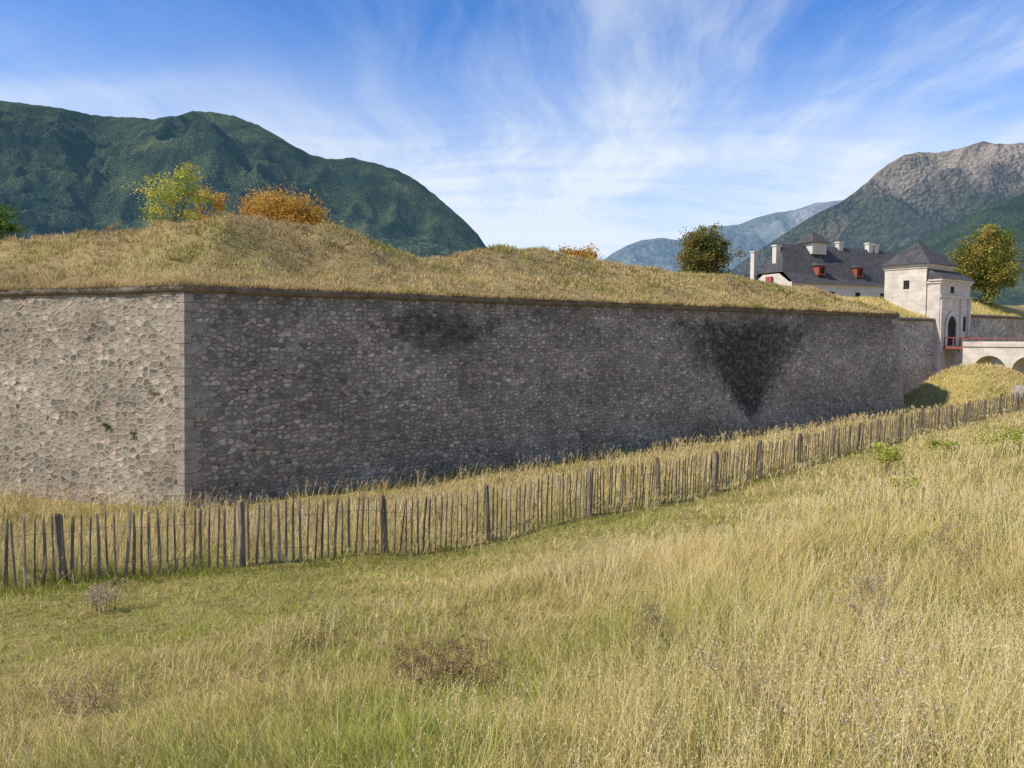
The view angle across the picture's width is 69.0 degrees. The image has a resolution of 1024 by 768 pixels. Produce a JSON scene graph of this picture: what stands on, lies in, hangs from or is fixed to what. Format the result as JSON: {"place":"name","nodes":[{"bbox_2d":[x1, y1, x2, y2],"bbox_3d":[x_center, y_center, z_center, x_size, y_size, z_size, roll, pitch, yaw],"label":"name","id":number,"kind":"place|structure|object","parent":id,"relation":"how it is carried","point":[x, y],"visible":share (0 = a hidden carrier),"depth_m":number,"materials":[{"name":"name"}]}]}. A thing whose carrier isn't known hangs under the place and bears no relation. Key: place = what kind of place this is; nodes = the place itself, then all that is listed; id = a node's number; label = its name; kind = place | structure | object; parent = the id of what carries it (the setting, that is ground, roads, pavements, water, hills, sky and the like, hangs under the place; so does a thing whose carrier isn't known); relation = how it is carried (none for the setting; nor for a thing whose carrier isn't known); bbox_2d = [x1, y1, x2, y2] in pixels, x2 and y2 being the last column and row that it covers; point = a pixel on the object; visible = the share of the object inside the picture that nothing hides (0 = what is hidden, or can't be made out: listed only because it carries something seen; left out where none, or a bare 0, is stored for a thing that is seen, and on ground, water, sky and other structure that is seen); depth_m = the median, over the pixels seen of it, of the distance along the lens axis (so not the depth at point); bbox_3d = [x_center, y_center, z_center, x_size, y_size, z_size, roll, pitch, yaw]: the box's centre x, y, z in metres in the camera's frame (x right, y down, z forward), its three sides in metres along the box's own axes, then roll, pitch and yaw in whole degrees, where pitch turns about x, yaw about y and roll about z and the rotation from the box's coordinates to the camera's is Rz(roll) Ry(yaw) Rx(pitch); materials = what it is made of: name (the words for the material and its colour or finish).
{"place":"outdoors","nodes":[
{"label":"outdoors","id":0,"kind":"place"},
{"bbox_2d":[0,100,486,258],"bbox_3d":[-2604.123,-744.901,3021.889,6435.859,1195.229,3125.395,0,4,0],"label":"mountain","id":1,"kind":"structure","parent":0,"point":[65,171],"depth_m":2827.31,"materials":[{"name":"green plant"}]},
{"bbox_2d":[0,208,1023,317],"bbox_3d":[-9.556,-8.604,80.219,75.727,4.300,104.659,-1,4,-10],"label":"rampart ground","id":2,"kind":"structure","parent":0,"point":[354,258],"depth_m":34.62,"materials":[{"name":"plant"}]},
{"bbox_2d":[0,202,29,239],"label":"green tree","id":3,"kind":"object","parent":2,"relation":"on","point":[11,227],"visible":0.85,"depth_m":45.60,"materials":[{"name":"green plant"}]},
{"bbox_2d":[103,223,118,232],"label":"shrub","id":4,"kind":"object","parent":2,"relation":"on","point":[110,226],"visible":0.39,"depth_m":40.47,"materials":[{"name":"brown plant"}]},
{"bbox_2d":[122,160,209,224],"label":"ash tree","id":5,"kind":"object","parent":2,"relation":"on","point":[172,196],"visible":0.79,"depth_m":42.14,"materials":[{"name":"green plant"}]},
{"bbox_2d":[185,185,231,220],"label":"ash tree","id":6,"kind":"object","parent":2,"relation":"on","point":[218,202],"visible":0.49,"depth_m":45.18,"materials":[{"name":"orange plant"}]},
{"bbox_2d":[228,177,353,229],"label":"autumn tree","id":7,"kind":"object","parent":2,"relation":"on","point":[287,209],"visible":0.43,"depth_m":50.24,"materials":[{"name":"orange plant"}]},
{"bbox_2d":[558,243,603,260],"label":"autumn tree","id":8,"kind":"object","parent":2,"relation":"on","point":[582,252],"visible":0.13,"depth_m":73.72,"materials":[{"name":"orange plant"}]},
{"bbox_2d":[750,230,893,297],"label":"barracks building","id":9,"kind":"structure","parent":2,"relation":"on","point":[811,258],"depth_m":117.07,"materials":[{"name":"stone"}]},
{"bbox_2d":[0,362,1023,767],"bbox_3d":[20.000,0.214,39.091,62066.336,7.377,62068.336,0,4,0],"label":"ground","id":10,"kind":"structure","parent":0,"point":[158,620],"depth_m":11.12,"materials":[{"name":"green plant"}]},
{"bbox_2d":[47,669,160,723],"bbox_3d":[-3.257,2.453,5.797,0.805,0.431,0.600,2,4,24],"label":"dried plant","id":11,"kind":"object","parent":10,"relation":"on","point":[72,699],"visible":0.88,"depth_m":5.86,"materials":[{"name":"brown plant"}]},
{"bbox_2d":[81,577,127,618],"bbox_3d":[-5.933,3.117,10.894,0.642,0.545,0.629,2,4,27],"label":"dried plant","id":12,"kind":"object","parent":10,"relation":"on","point":[99,596],"visible":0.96,"depth_m":10.83,"materials":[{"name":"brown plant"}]},
{"bbox_2d":[271,614,346,658],"bbox_3d":[-1.986,2.651,7.719,0.592,0.321,0.914,1,4,17],"label":"dried plant","id":13,"kind":"object","parent":10,"relation":"on","point":[312,640],"visible":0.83,"depth_m":7.65,"materials":[{"name":"brown plant"}]},
{"bbox_2d":[378,619,516,697],"bbox_3d":[-0.518,2.112,5.656,0.974,0.485,1.072,-1,4,-17],"label":"dried plant","id":14,"kind":"object","parent":10,"relation":"on","point":[422,659],"visible":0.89,"depth_m":5.55,"materials":[{"name":"brown plant"}]},
{"bbox_2d":[0,284,904,508],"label":"bastion wall","id":15,"kind":"structure","parent":10,"relation":"on","point":[268,391],"depth_m":31.23,"materials":[{"name":"stone"}]},
{"bbox_2d":[101,423,110,429],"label":"wall weed","id":16,"kind":"object","parent":15,"relation":"attached to","point":[104,424],"depth_m":27.77,"materials":[{"name":"green plant"}]},
{"bbox_2d":[146,389,160,397],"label":"wall weed","id":17,"kind":"object","parent":15,"relation":"attached to","point":[153,393],"depth_m":27.15,"materials":[{"name":"green plant"}]},
{"bbox_2d":[0,392,1023,587],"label":"paling fence","id":18,"kind":"object","parent":10,"relation":"on","point":[57,519],"visible":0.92,"depth_m":16.28,"materials":[{"name":"brown wood"}]},
{"bbox_2d":[617,588,674,643],"bbox_3d":[1.163,2.033,6.471,0.375,0.494,0.592,-2,4,-32],"label":"dried plant","id":19,"kind":"object","parent":10,"relation":"on","point":[650,609],"visible":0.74,"depth_m":6.37,"materials":[{"name":"brown plant"}]},
{"bbox_2d":[694,646,795,728],"bbox_3d":[1.317,1.757,4.247,0.539,0.457,0.678,0,4,0],"label":"dried plant","id":20,"kind":"object","parent":10,"relation":"on","point":[762,679],"visible":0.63,"depth_m":4.26,"materials":[{"name":"brown plant"}]},
{"bbox_2d":[828,568,921,637],"bbox_3d":[2.906,1.810,5.946,0.508,0.636,0.695,-2,4,-33],"label":"dried plant","id":21,"kind":"object","parent":10,"relation":"on","point":[866,586],"visible":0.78,"depth_m":6.04,"materials":[{"name":"brown plant"}]},
{"bbox_2d":[871,440,908,475],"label":"weed shrub","id":22,"kind":"object","parent":10,"relation":"on","point":[887,454],"visible":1,"depth_m":22.93,"materials":[{"name":"green plant"}]},
{"bbox_2d":[771,633,1021,767],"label":"dried plant","id":23,"kind":"object","parent":10,"relation":"on","point":[881,753],"visible":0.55,"depth_m":3.18,"materials":[{"name":"beige plant"}]},
{"bbox_2d":[886,474,924,491],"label":"weed shrub","id":24,"kind":"object","parent":10,"relation":"on","point":[898,482],"visible":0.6,"depth_m":18.33,"materials":[{"name":"green plant"}]},
{"bbox_2d":[898,317,934,394],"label":"curtain wall","id":25,"kind":"structure","parent":10,"relation":"on","point":[916,343],"depth_m":74.56,"materials":[{"name":"stone"}]},
{"bbox_2d":[880,238,973,374],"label":"gatehouse","id":26,"kind":"object","parent":10,"relation":"on","point":[921,278],"visible":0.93,"depth_m":78.66,"materials":[{"name":"paint"}]},
{"bbox_2d":[903,280,908,288],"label":"window","id":27,"kind":"structure","parent":26,"relation":"in","point":[906,282],"depth_m":78.95,"materials":[{"name":"black glass"}]},
{"bbox_2d":[947,316,954,345],"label":"door","id":28,"kind":"structure","parent":26,"relation":"in","point":[951,324],"depth_m":78.65,"materials":[{"name":"black wood"}]},
{"bbox_2d":[963,317,965,331],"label":"window","id":29,"kind":"structure","parent":26,"relation":"in","point":[964,318],"depth_m":80.59,"materials":[{"name":"black glass"}]},
{"bbox_2d":[919,436,967,456],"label":"weed shrub","id":30,"kind":"object","parent":10,"relation":"on","point":[935,444],"visible":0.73,"depth_m":25.83,"materials":[{"name":"green plant"}]},
{"bbox_2d":[926,515,992,576],"bbox_3d":[5.012,1.833,8.361,0.754,0.667,0.588,-2,4,-31],"label":"dried plant","id":31,"kind":"object","parent":10,"relation":"on","point":[950,540],"visible":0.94,"depth_m":8.33,"materials":[{"name":"brown plant"}]},
{"bbox_2d":[929,674,1023,767],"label":"dried plant","id":32,"kind":"object","parent":10,"relation":"on","point":[983,726],"visible":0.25,"depth_m":3.28,"materials":[{"name":"brown plant"}]},
{"bbox_2d":[944,337,1023,375],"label":"arched bridge","id":33,"kind":"structure","parent":10,"relation":"on","point":[1009,354],"depth_m":74.01,"materials":[{"name":"stone"}]},
{"bbox_2d":[962,419,1023,451],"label":"weed shrub","id":34,"kind":"object","parent":10,"relation":"on","point":[1014,436],"visible":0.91,"depth_m":24.55,"materials":[{"name":"green plant"}]},
{"bbox_2d":[970,314,1023,365],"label":"curtain wall","id":35,"kind":"structure","parent":10,"relation":"on","point":[991,326],"depth_m":90.81,"materials":[{"name":"stone"}]},
{"bbox_2d":[1011,385,1023,403],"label":"boulder","id":36,"kind":"object","parent":10,"relation":"on","point":[1018,388],"visible":0.56,"depth_m":55.92,"materials":[{"name":"stone"}]},
{"bbox_2d":[0,0,1023,259],"label":"sky","id":37,"kind":"structure","parent":0,"point":[614,125],"materials":[{"name":"blue"}]},
{"bbox_2d":[602,200,842,273],"bbox_3d":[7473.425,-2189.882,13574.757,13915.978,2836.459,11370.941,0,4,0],"label":"mountain","id":38,"kind":"structure","parent":0,"point":[757,233],"depth_m":13121.14,"materials":[{"name":"blue stone"}]},
{"bbox_2d":[729,141,1023,277],"bbox_3d":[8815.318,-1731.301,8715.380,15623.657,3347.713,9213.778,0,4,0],"label":"mountain","id":39,"kind":"structure","parent":0,"point":[903,200],"depth_m":6962.01,"materials":[{"name":"grey stone"}]},
{"bbox_2d":[891,194,1023,305],"bbox_3d":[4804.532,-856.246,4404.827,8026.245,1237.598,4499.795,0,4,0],"label":"forest hill","id":40,"kind":"structure","parent":0,"point":[1007,213],"depth_m":4348.08,"materials":[{"name":"green plant"}]},
{"bbox_2d":[971,302,1023,314],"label":"rampart ground","id":41,"kind":"structure","parent":0,"point":[1019,309],"depth_m":103.87,"materials":[{"name":"green plant"}]},
{"bbox_2d":[944,221,1023,305],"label":"maple tree","id":42,"kind":"object","parent":41,"relation":"on","point":[986,263],"visible":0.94,"depth_m":95.82,"materials":[{"name":"green plant"}]},
{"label":"rampart ground","id":43,"kind":"structure","parent":0,"visible":0},
{"bbox_2d":[671,221,745,274],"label":"maple tree","id":44,"kind":"object","parent":43,"relation":"on","point":[705,253],"visible":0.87,"depth_m":97.70,"materials":[{"name":"green plant"}]}
]}

